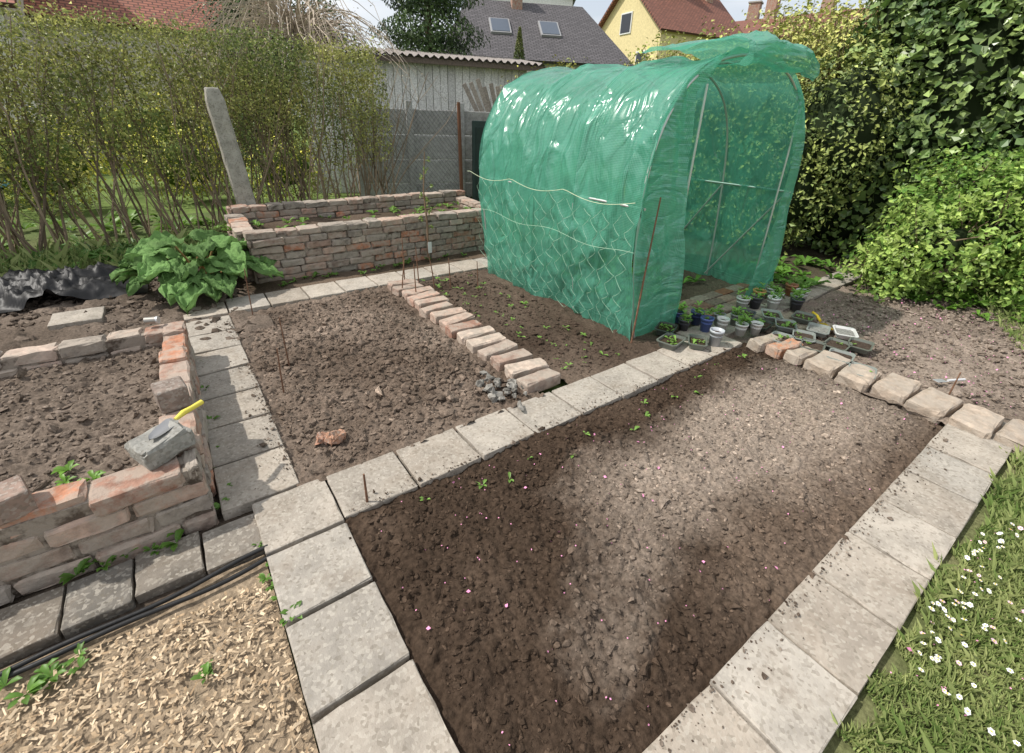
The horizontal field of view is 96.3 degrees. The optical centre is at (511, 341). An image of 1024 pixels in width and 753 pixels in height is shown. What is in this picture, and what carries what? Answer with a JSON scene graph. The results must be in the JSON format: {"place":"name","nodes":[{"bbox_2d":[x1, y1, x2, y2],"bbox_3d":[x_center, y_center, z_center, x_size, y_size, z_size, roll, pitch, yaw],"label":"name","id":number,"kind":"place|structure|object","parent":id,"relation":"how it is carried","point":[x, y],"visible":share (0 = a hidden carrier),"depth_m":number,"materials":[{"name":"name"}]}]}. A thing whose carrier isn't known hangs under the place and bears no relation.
{"place":"outdoors","nodes":[
{"label":"outdoors","id":0,"kind":"place"},
{"bbox_2d":[0,247,279,352],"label":"soil bed","id":1,"kind":"object","parent":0,"point":[44,334],"visible":0.15,"depth_m":3.70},
{"bbox_2d":[0,262,147,312],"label":"black tarp","id":2,"kind":"object","parent":1,"relation":"on","point":[19,289],"visible":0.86,"depth_m":4.02,"materials":[{"name":"plastic"}]},
{"bbox_2d":[109,228,283,313],"bbox_3d":[-2.868,-0.762,4.298,1.270,0.569,1.388,7,26,10],"label":"rhubarb plant","id":3,"kind":"object","parent":1,"relation":"on","point":[152,257],"visible":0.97,"depth_m":3.97,"materials":[{"name":"green plant"}]},
{"bbox_2d":[0,0,458,258],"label":"hedge","id":4,"kind":"object","parent":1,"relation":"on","point":[16,155],"visible":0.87,"depth_m":5.41,"materials":[{"name":"green plant"}]},
{"bbox_2d":[0,471,332,669],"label":"path edge soil","id":5,"kind":"structure","parent":0,"point":[222,521],"depth_m":1.67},
{"bbox_2d":[0,321,218,605],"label":"brick raised bed","id":6,"kind":"object","parent":5,"relation":"on","point":[56,534],"visible":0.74,"depth_m":1.75,"materials":[{"name":"brick"}]},
{"bbox_2d":[0,475,37,525],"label":"paver block","id":7,"kind":"object","parent":6,"relation":"on","point":[17,501],"depth_m":1.53,"materials":[{"name":"concrete"}]},
{"bbox_2d":[0,345,162,492],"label":"raised bed soil","id":8,"kind":"structure","parent":6,"relation":"in","point":[82,469],"depth_m":2.24,"materials":[{"name":"soil"}]},
{"bbox_2d":[143,316,159,323],"bbox_3d":[-2.288,-0.132,2.912,0.075,0.048,0.048,-5,27,-14],"label":"hose connector","id":9,"kind":"object","parent":6,"relation":"on","point":[151,320],"visible":1,"depth_m":2.90,"materials":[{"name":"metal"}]},
{"bbox_2d":[124,418,195,470],"bbox_3d":[-1.407,0.409,1.842,0.149,0.111,0.196,15,29,26],"label":"grey stone","id":10,"kind":"object","parent":6,"relation":"on","point":[164,448],"visible":0.98,"depth_m":1.80,"materials":[{"name":"concrete"}]},
{"bbox_2d":[148,400,203,440],"bbox_3d":[-1.397,0.324,1.906,0.068,0.034,0.277,4,26,4],"label":"hand trowel","id":11,"kind":"object","parent":10,"relation":"on","point":[161,428],"visible":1,"depth_m":1.88,"materials":[{"name":"plastic"}]},
{"bbox_2d":[150,376,191,413],"bbox_3d":[-1.581,0.249,2.129,0.122,0.113,0.132,-22,35,-40],"label":"paver block","id":12,"kind":"object","parent":6,"relation":"on","point":[171,394],"depth_m":2.09,"materials":[{"name":"stone"}]},
{"bbox_2d":[242,250,486,294],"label":"planter front soil","id":13,"kind":"structure","parent":0,"point":[267,287],"depth_m":4.93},
{"bbox_2d":[418,152,433,259],"bbox_3d":[-0.976,-1.511,5.224,0.172,1.201,0.174,-16,31,-32],"label":"young sapling","id":14,"kind":"object","parent":13,"relation":"on","point":[423,193],"visible":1,"depth_m":5.19,"materials":[{"name":"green plant"}]},
{"bbox_2d":[228,285,544,486],"bbox_3d":[-1.093,0.051,3.328,1.430,0.100,2.450,-16,31,-32],"label":"soil bed","id":15,"kind":"object","parent":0,"point":[298,466],"visible":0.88,"depth_m":2.91,"materials":[{"name":"soil"}]},
{"bbox_2d":[315,429,345,445],"bbox_3d":[-0.945,0.497,2.385,0.157,0.088,0.110,-4,26,-12],"label":"broken brick","id":16,"kind":"object","parent":15,"relation":"on","point":[336,437],"visible":0.99,"depth_m":2.37,"materials":[{"name":"brick"}]},
{"bbox_2d":[475,370,526,410],"bbox_3d":[-0.051,0.297,2.850,0.277,0.158,0.520,-16,31,-32],"label":"stone rubble","id":17,"kind":"object","parent":15,"relation":"on","point":[494,396],"visible":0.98,"depth_m":2.83,"materials":[{"name":"stone"}]},
{"bbox_2d":[0,119,1001,752],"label":"ground","id":18,"kind":"structure","parent":0,"point":[188,205],"depth_m":8.71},
{"bbox_2d":[0,0,73,143],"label":"walls","id":19,"kind":"structure","parent":18,"relation":"on","point":[25,32],"depth_m":11.57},
{"bbox_2d":[0,0,16,8],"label":"roof slope","id":20,"kind":"structure","parent":19,"relation":"on","point":[11,3],"depth_m":10.53,"materials":[{"name":"red tile"}]},
{"bbox_2d":[0,211,226,249],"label":"hedge verge","id":21,"kind":"structure","parent":18,"relation":"on","point":[31,234],"depth_m":6.41,"materials":[{"name":"plant"}]},
{"bbox_2d":[349,98,489,197],"bbox_3d":[-1.022,-3.572,8.875,3.831,1.850,0.120,-6,27,-16],"label":"concrete panel fence","id":22,"kind":"object","parent":21,"relation":"on","point":[467,117],"visible":0.31,"depth_m":8.65,"materials":[{"name":"concrete"}]},
{"bbox_2d":[462,78,503,111],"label":"leaning boards","id":23,"kind":"object","parent":22,"relation":"attached to","point":[483,91],"visible":0.22,"depth_m":8.77,"materials":[{"name":"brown wood"}]},
{"bbox_2d":[457,102,462,189],"bbox_3d":[-0.936,-3.337,8.328,0.105,1.782,0.070,-16,31,-32],"label":"rusty gate post","id":24,"kind":"object","parent":21,"relation":"on","point":[459,147],"visible":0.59,"depth_m":8.23,"materials":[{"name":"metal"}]},
{"bbox_2d":[378,108,457,193],"bbox_3d":[-1.621,-3.248,8.131,1.351,1.554,0.007,-8,28,-19],"label":"chain link fence","id":25,"kind":"object","parent":24,"relation":"attached to","point":[421,149],"visible":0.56,"depth_m":8.09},
{"bbox_2d":[472,120,485,200],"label":"dark garden gate","id":26,"kind":"structure","parent":21,"relation":"on","point":[477,129],"depth_m":8.30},
{"bbox_2d":[0,195,1023,709],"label":"weeds","id":27,"kind":"object","parent":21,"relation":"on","point":[38,681],"visible":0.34,"depth_m":4.65,"materials":[{"name":"green plant"}]},
{"bbox_2d":[30,18,287,159],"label":"walls","id":28,"kind":"structure","parent":18,"relation":"on","point":[61,42],"depth_m":13.84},
{"bbox_2d":[23,0,221,35],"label":"roof slope","id":29,"kind":"structure","parent":28,"relation":"on","point":[147,9],"depth_m":13.71,"materials":[{"name":"red tile"}]},
{"bbox_2d":[0,85,327,210],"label":"neighbour shrubs","id":30,"kind":"object","parent":18,"relation":"on","point":[108,171],"visible":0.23,"depth_m":8.27,"materials":[{"name":"green plant"}]},
{"bbox_2d":[204,87,255,204],"bbox_3d":[-3.136,-1.801,5.331,0.342,2.012,0.214,-16,31,-32],"label":"concrete fence post","id":31,"kind":"object","parent":18,"relation":"on","point":[215,102],"visible":0.62,"depth_m":5.06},
{"bbox_2d":[192,0,360,161],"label":"dark evergreen tree","id":32,"kind":"object","parent":18,"relation":"on","point":[232,10],"visible":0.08,"depth_m":12.31,"materials":[{"name":"green plant"}]},
{"bbox_2d":[129,0,445,187],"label":"weeping tree","id":33,"kind":"object","parent":18,"relation":"on","point":[303,21],"visible":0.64,"depth_m":8.56,"materials":[{"name":"beige plant"}]},
{"bbox_2d":[224,190,483,283],"bbox_3d":[-1.683,-1.406,5.694,3.182,0.619,1.377,-16,31,-32],"label":"brick planter","id":34,"kind":"object","parent":18,"relation":"on","point":[325,248],"visible":0.81,"depth_m":5.22,"materials":[{"name":"brick"}]},
{"bbox_2d":[249,205,462,229],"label":"planter soil","id":35,"kind":"structure","parent":34,"relation":"in","point":[273,224],"depth_m":5.70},
{"bbox_2d":[277,42,545,192],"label":"garden shed","id":36,"kind":"structure","parent":18,"relation":"on","point":[487,70],"depth_m":9.59,"materials":[{"name":"grey wood"}]},
{"bbox_2d":[337,0,490,169],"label":"conifer tree","id":37,"kind":"object","parent":18,"relation":"on","point":[427,10],"visible":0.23,"depth_m":10.70,"materials":[{"name":"green plant"}]},
{"bbox_2d":[35,1,869,158],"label":"background trees","id":38,"kind":"object","parent":18,"relation":"on","point":[569,64],"depth_m":13.47,"materials":[{"name":"green plant"}]},
{"bbox_2d":[387,279,560,392],"bbox_3d":[-0.446,-0.147,3.770,0.347,0.107,2.322,-16,31,-32],"label":"brick edging","id":39,"kind":"object","parent":18,"relation":"on","point":[500,352],"visible":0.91,"depth_m":3.45,"materials":[{"name":"brick"}]},
{"bbox_2d":[0,267,1023,752],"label":"soil clods","id":40,"kind":"object","parent":18,"relation":"on","point":[448,367],"visible":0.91,"depth_m":2.39,"materials":[{"name":"soil"}]},
{"bbox_2d":[455,64,578,103],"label":"walls","id":41,"kind":"structure","parent":18,"relation":"on","point":[570,66],"depth_m":20.40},
{"bbox_2d":[444,0,632,65],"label":"roof slope","id":42,"kind":"structure","parent":41,"relation":"on","point":[583,37],"depth_m":20.92,"materials":[{"name":"tile"}]},
{"bbox_2d":[488,17,511,34],"bbox_3d":[-0.541,-14.238,20.734,0.940,0.752,0.989,-3,26,-9],"label":"window","id":43,"kind":"structure","parent":42,"relation":"attached to","point":[499,25],"depth_m":20.59,"materials":[{"name":"glass"}]},
{"bbox_2d":[510,0,522,9],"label":"chimney","id":44,"kind":"object","parent":42,"relation":"on","point":[516,4],"visible":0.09,"depth_m":21.62,"materials":[{"name":"brick"}]},
{"bbox_2d":[538,21,561,37],"bbox_3d":[1.725,-14.347,21.113,0.940,0.752,0.989,-3,26,-9],"label":"window","id":45,"kind":"structure","parent":42,"relation":"attached to","point":[549,29],"depth_m":20.98,"materials":[{"name":"glass"}]},
{"bbox_2d":[514,26,524,59],"bbox_3d":[0.161,-6.867,13.336,1.444,3.825,1.433,-16,31,-32],"label":"conifer","id":46,"kind":"object","parent":18,"relation":"on","point":[519,45],"visible":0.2,"depth_m":12.65,"materials":[{"name":"green plant"}]},
{"bbox_2d":[498,0,575,5],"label":"white apartment block","id":47,"kind":"structure","parent":18,"relation":"on","point":[563,2],"depth_m":45.77,"materials":[{"name":"tile"}]},
{"bbox_2d":[419,254,789,383],"bbox_3d":[0.942,-0.615,4.873,3.360,0.052,2.800,-16,31,-32],"label":"seedling soil strip","id":48,"kind":"object","parent":18,"relation":"on","point":[645,344],"visible":0.21,"depth_m":3.86,"materials":[{"name":"soil"}]},
{"bbox_2d":[421,275,618,368],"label":"vegetable seedlings","id":49,"kind":"object","parent":48,"relation":"in","point":[525,302],"visible":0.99,"depth_m":3.94,"materials":[{"name":"green plant"}]},
{"bbox_2d":[630,197,661,342],"bbox_3d":[0.967,-0.471,3.340,0.067,1.111,0.016,-8,28,-20],"label":"plant stake","id":50,"kind":"object","parent":48,"relation":"in","point":[645,272],"visible":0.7,"depth_m":3.33,"materials":[{"name":"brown wood"}]},
{"bbox_2d":[478,30,819,340],"bbox_3d":[1.244,-1.535,4.354,2.311,2.142,2.339,-16,31,-32],"label":"polytunnel greenhouse","id":51,"kind":"object","parent":48,"relation":"on","point":[708,147],"visible":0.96,"depth_m":3.81,"materials":[{"name":"plastic"}]},
{"bbox_2d":[470,171,633,331],"bbox_3d":[0.242,-0.843,4.032,0.192,1.053,2.131,-16,31,-32],"label":"plant netting","id":52,"kind":"object","parent":51,"relation":"attached to","point":[555,240],"visible":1,"depth_m":3.81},
{"bbox_2d":[679,283,766,316],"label":"doorway brick paving","id":53,"kind":"structure","parent":48,"relation":"on","point":[726,298],"depth_m":4.40,"materials":[{"name":"grey brick"}]},
{"bbox_2d":[343,342,944,752],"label":"front soil bed","id":54,"kind":"object","parent":18,"relation":"on","point":[596,728],"visible":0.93,"depth_m":1.82,"materials":[{"name":"soil"}]},
{"bbox_2d":[419,353,746,500],"bbox_3d":[0.679,0.427,2.641,2.551,0.064,0.214,-16,31,-32],"label":"seedling row","id":55,"kind":"object","parent":54,"relation":"on","point":[509,473],"visible":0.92,"depth_m":2.46,"materials":[{"name":"green plant"}]},
{"bbox_2d":[381,295,1022,745],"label":"fallen petals","id":56,"kind":"object","parent":54,"relation":"on","point":[713,501],"visible":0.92,"depth_m":2.12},
{"bbox_2d":[602,0,714,64],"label":"walls","id":57,"kind":"structure","parent":18,"relation":"on","point":[644,25],"depth_m":28.34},
{"bbox_2d":[598,0,618,28],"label":"roof slope","id":58,"kind":"structure","parent":57,"relation":"on","point":[609,10],"depth_m":30.05,"materials":[{"name":"brown tile"}]},
{"bbox_2d":[619,11,632,34],"bbox_3d":[7.241,-20.151,29.084,0.100,1.160,1.060,-11,29,-25],"label":"window","id":59,"kind":"structure","parent":57,"relation":"attached to","point":[626,22],"depth_m":29.01,"materials":[{"name":"glass"}]},
{"bbox_2d":[641,0,742,38],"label":"roof slope","id":60,"kind":"structure","parent":57,"relation":"on","point":[682,16],"depth_m":28.38,"materials":[{"name":"brown tile"}]},
{"bbox_2d":[787,0,1023,275],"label":"foliage","id":61,"kind":"object","parent":18,"relation":"on","point":[947,21],"visible":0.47,"depth_m":5.19,"materials":[{"name":"green plant"}]},
{"bbox_2d":[0,257,1011,752],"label":"paved path","id":62,"kind":"structure","parent":0,"point":[364,689],"depth_m":1.73,"materials":[{"name":"concrete"}]},
{"bbox_2d":[0,555,317,752],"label":"mulch base","id":63,"kind":"object","parent":62,"relation":"on","point":[248,580],"visible":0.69,"depth_m":1.38,"materials":[{"name":"wood"}]},
{"bbox_2d":[0,544,270,678],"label":"drip hose","id":64,"kind":"object","parent":63,"relation":"on","point":[20,667],"visible":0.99,"depth_m":1.53,"materials":[{"name":"black plastic"}]},
{"bbox_2d":[656,332,685,350],"bbox_3d":[1.214,0.002,3.499,0.239,0.068,0.193,-16,31,-32],"label":"seedling tray","id":65,"kind":"object","parent":62,"relation":"on","point":[670,341],"visible":1,"depth_m":3.49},
{"bbox_2d":[678,310,692,330],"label":"seedling pot","id":66,"kind":"object","parent":62,"relation":"on","point":[685,320],"visible":1,"depth_m":3.74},
{"bbox_2d":[690,301,704,325],"bbox_3d":[1.555,-0.234,3.859,0.143,0.203,0.117,-16,31,-32],"label":"seedling pot","id":67,"kind":"object","parent":62,"relation":"on","point":[696,316],"visible":0.88,"depth_m":3.85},
{"bbox_2d":[688,334,707,350],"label":"seedling tray","id":68,"kind":"object","parent":62,"relation":"on","point":[697,342],"visible":1,"depth_m":3.49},
{"bbox_2d":[698,308,717,332],"bbox_3d":[1.595,-0.186,3.769,0.146,0.198,0.159,-16,31,-32],"label":"seedling pot","id":69,"kind":"object","parent":62,"relation":"on","point":[706,321],"visible":1,"depth_m":3.74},
{"bbox_2d":[709,327,724,346],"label":"seedling pot","id":70,"kind":"object","parent":62,"relation":"on","point":[716,335],"visible":1,"depth_m":3.50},
{"bbox_2d":[710,304,725,324],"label":"seedling pot","id":71,"kind":"object","parent":62,"relation":"on","point":[719,312],"visible":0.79,"depth_m":3.89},
{"bbox_2d":[736,288,752,307],"bbox_3d":[2.122,-0.386,4.215,0.179,0.199,0.139,-16,31,-32],"label":"seedling pot","id":72,"kind":"object","parent":62,"relation":"on","point":[743,300],"visible":0.94,"depth_m":4.20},
{"bbox_2d":[749,293,766,308],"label":"seedling pot","id":73,"kind":"object","parent":62,"relation":"on","point":[756,301],"visible":0.94,"depth_m":4.25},
{"bbox_2d":[767,287,785,309],"bbox_3d":[2.440,-0.395,4.255,0.149,0.200,0.132,-16,31,-32],"label":"seedling pot","id":74,"kind":"object","parent":62,"relation":"on","point":[773,301],"visible":0.98,"depth_m":4.24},
{"bbox_2d":[785,277,802,295],"bbox_3d":[2.827,-0.554,4.618,0.124,0.194,0.161,-16,31,-32],"label":"seedling pot","id":75,"kind":"object","parent":62,"relation":"on","point":[790,286],"visible":0.98,"depth_m":4.61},
{"bbox_2d":[276,0,867,116],"label":"sky","id":76,"kind":"structure","parent":0,"point":[596,9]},
{"bbox_2d":[654,321,677,335],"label":"seedling tray","id":77,"kind":"object","parent":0,"point":[662,328],"visible":0.99,"depth_m":3.71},
{"bbox_2d":[675,301,687,322],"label":"seedling pot","id":78,"kind":"object","parent":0,"point":[679,311],"visible":0.6,"depth_m":3.88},
{"bbox_2d":[716,316,729,330],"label":"seedling pot","id":79,"kind":"object","parent":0,"point":[723,322],"visible":0.86,"depth_m":3.73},
{"bbox_2d":[730,306,746,325],"bbox_3d":[1.898,-0.217,3.885,0.138,0.170,0.140,-16,31,-32],"label":"seedling pot","id":80,"kind":"object","parent":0,"point":[735,313],"visible":0.81,"depth_m":3.88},
{"bbox_2d":[737,308,756,321],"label":"seedling tray","id":81,"kind":"object","parent":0,"point":[750,313],"visible":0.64,"depth_m":4.09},
{"bbox_2d":[761,308,783,321],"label":"seedling tray","id":82,"kind":"object","parent":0,"point":[770,314],"visible":1,"depth_m":4.06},
{"bbox_2d":[773,231,880,299],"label":"back soil","id":83,"kind":"structure","parent":0,"point":[805,250],"depth_m":6.17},
{"bbox_2d":[664,14,917,254],"bbox_3d":[3.053,-2.895,6.494,1.565,2.843,4.080,-20,33,-37],"label":"dark hedge","id":84,"kind":"object","parent":83,"relation":"on","point":[843,121],"visible":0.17,"depth_m":5.43,"materials":[{"name":"green plant"}]},
{"bbox_2d":[623,0,881,102],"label":"leafing bush","id":85,"kind":"object","parent":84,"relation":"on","point":[818,37],"visible":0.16,"depth_m":6.35,"materials":[{"name":"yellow plant"}]},
{"bbox_2d":[727,266,1023,455],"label":"soil bed","id":86,"kind":"object","parent":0,"point":[945,370],"visible":0.39,"depth_m":3.73,"materials":[{"name":"soil"}]},
{"bbox_2d":[732,315,754,335],"bbox_3d":[1.868,-0.132,3.711,0.145,0.166,0.134,-16,31,-32],"label":"seedling pot","id":87,"kind":"object","parent":86,"relation":"on","point":[742,326],"visible":1,"depth_m":3.69,"materials":[{"name":"plastic"}]},
{"bbox_2d":[750,320,763,335],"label":"seedling pot","id":88,"kind":"object","parent":86,"relation":"on","point":[755,328],"visible":0.99,"depth_m":3.72,"materials":[{"name":"plastic"}]},
{"bbox_2d":[747,317,774,331],"bbox_3d":[2.093,-0.137,3.861,0.218,0.055,0.162,-20,33,-37],"label":"seedling tray","id":89,"kind":"object","parent":86,"relation":"on","point":[768,324],"visible":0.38,"depth_m":3.87,"materials":[{"name":"plastic"}]},
{"bbox_2d":[772,331,795,342],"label":"seedling tray","id":90,"kind":"object","parent":86,"relation":"on","point":[784,336],"visible":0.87,"depth_m":3.64,"materials":[{"name":"plastic"}]},
{"bbox_2d":[775,318,797,332],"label":"seedling tray","id":91,"kind":"object","parent":86,"relation":"on","point":[786,325],"visible":0.99,"depth_m":3.85,"materials":[{"name":"plastic"}]},
{"bbox_2d":[790,290,809,311],"bbox_3d":[2.641,-0.378,4.234,0.162,0.199,0.127,7,26,11],"label":"seedling pot","id":92,"kind":"object","parent":86,"relation":"on","point":[796,303],"visible":0.96,"depth_m":4.22,"materials":[{"name":"plastic"}]},
{"bbox_2d":[791,310,815,323],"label":"seedling tray","id":93,"kind":"object","parent":86,"relation":"on","point":[801,317],"visible":1,"depth_m":4.04,"materials":[{"name":"plastic"}]},
{"bbox_2d":[792,329,815,342],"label":"seedling tray","id":94,"kind":"object","parent":86,"relation":"on","point":[799,334],"visible":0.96,"depth_m":3.69,"materials":[{"name":"plastic"}]},
{"bbox_2d":[799,337,826,352],"bbox_3d":[2.301,0.043,3.513,0.162,0.047,0.218,20,31,32],"label":"seedling tray","id":95,"kind":"object","parent":86,"relation":"on","point":[818,346],"visible":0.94,"depth_m":3.52,"materials":[{"name":"plastic"}]},
{"bbox_2d":[806,322,830,337],"bbox_3d":[2.539,-0.088,3.804,0.162,0.044,0.218,20,31,32],"label":"seedling tray","id":96,"kind":"object","parent":86,"relation":"on","point":[820,330],"visible":0.93,"depth_m":3.81,"materials":[{"name":"plastic"}]},
{"bbox_2d":[822,337,852,350],"bbox_3d":[2.505,0.040,3.538,0.218,0.044,0.162,-20,33,-37],"label":"seedling tray","id":97,"kind":"object","parent":86,"relation":"on","point":[833,342],"visible":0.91,"depth_m":3.55,"materials":[{"name":"plastic"}]},
{"bbox_2d":[827,348,855,363],"bbox_3d":[2.401,0.120,3.357,0.162,0.051,0.218,23,33,37],"label":"seedling tray","id":98,"kind":"object","parent":86,"relation":"on","point":[848,355],"visible":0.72,"depth_m":3.39,"materials":[{"name":"plastic"}]},
{"bbox_2d":[832,325,858,339],"bbox_3d":[2.732,-0.063,3.765,0.162,0.044,0.218,13,28,22],"label":"seedling tray","id":99,"kind":"object","parent":86,"relation":"on","point":[843,332],"visible":0.94,"depth_m":3.77,"materials":[{"name":"plastic"}]},
{"bbox_2d":[846,337,874,353],"bbox_3d":[2.693,0.036,3.550,0.162,0.050,0.218,23,33,37],"label":"seedling tray","id":100,"kind":"object","parent":86,"relation":"on","point":[862,346],"visible":0.88,"depth_m":3.55,"materials":[{"name":"plastic"}]},
{"bbox_2d":[746,333,1023,452],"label":"stone edging","id":101,"kind":"object","parent":86,"relation":"on","point":[934,404],"visible":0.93,"depth_m":2.94,"materials":[{"name":"stone"}]},
{"bbox_2d":[832,129,1023,319],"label":"bright green shrub","id":102,"kind":"object","parent":86,"relation":"on","point":[976,217],"visible":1,"depth_m":4.50,"materials":[{"name":"green plant"}]},
{"bbox_2d":[822,459,1023,752],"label":"lawn","id":103,"kind":"structure","parent":0,"point":[861,710],"depth_m":1.49,"materials":[{"name":"plant"}]},
{"bbox_2d":[0,220,1023,752],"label":"lawn grass","id":104,"kind":"structure","parent":103,"relation":"on","point":[948,580],"depth_m":1.55,"materials":[{"name":"plant"}]},
{"bbox_2d":[917,522,1023,745],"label":"daisies","id":105,"kind":"object","parent":103,"relation":"on","point":[967,711],"visible":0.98,"depth_m":1.57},
{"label":"walls","id":106,"kind":"object","parent":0,"visible":0},
{"bbox_2d":[735,8,877,37],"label":"roof slope","id":107,"kind":"structure","parent":106,"relation":"on","point":[742,24],"depth_m":35.48,"materials":[{"name":"brown tile"}]},
{"bbox_2d":[763,0,780,19],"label":"chimney","id":108,"kind":"object","parent":107,"relation":"on","point":[771,5],"visible":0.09,"depth_m":36.49,"materials":[{"name":"brick"}]},
{"bbox_2d":[819,0,835,13],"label":"chimney","id":109,"kind":"object","parent":107,"relation":"on","point":[824,5],"visible":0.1,"depth_m":34.09,"materials":[{"name":"brick"}]},
{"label":"walls","id":110,"kind":"object","parent":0,"visible":0},
{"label":"roof slope","id":111,"kind":"object","parent":110,"relation":"on","visible":0},
{"bbox_2d":[746,0,763,19],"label":"chimney","id":112,"kind":"object","parent":111,"relation":"on","point":[754,8],"visible":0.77,"depth_m":39.01,"materials":[{"name":"brick"}]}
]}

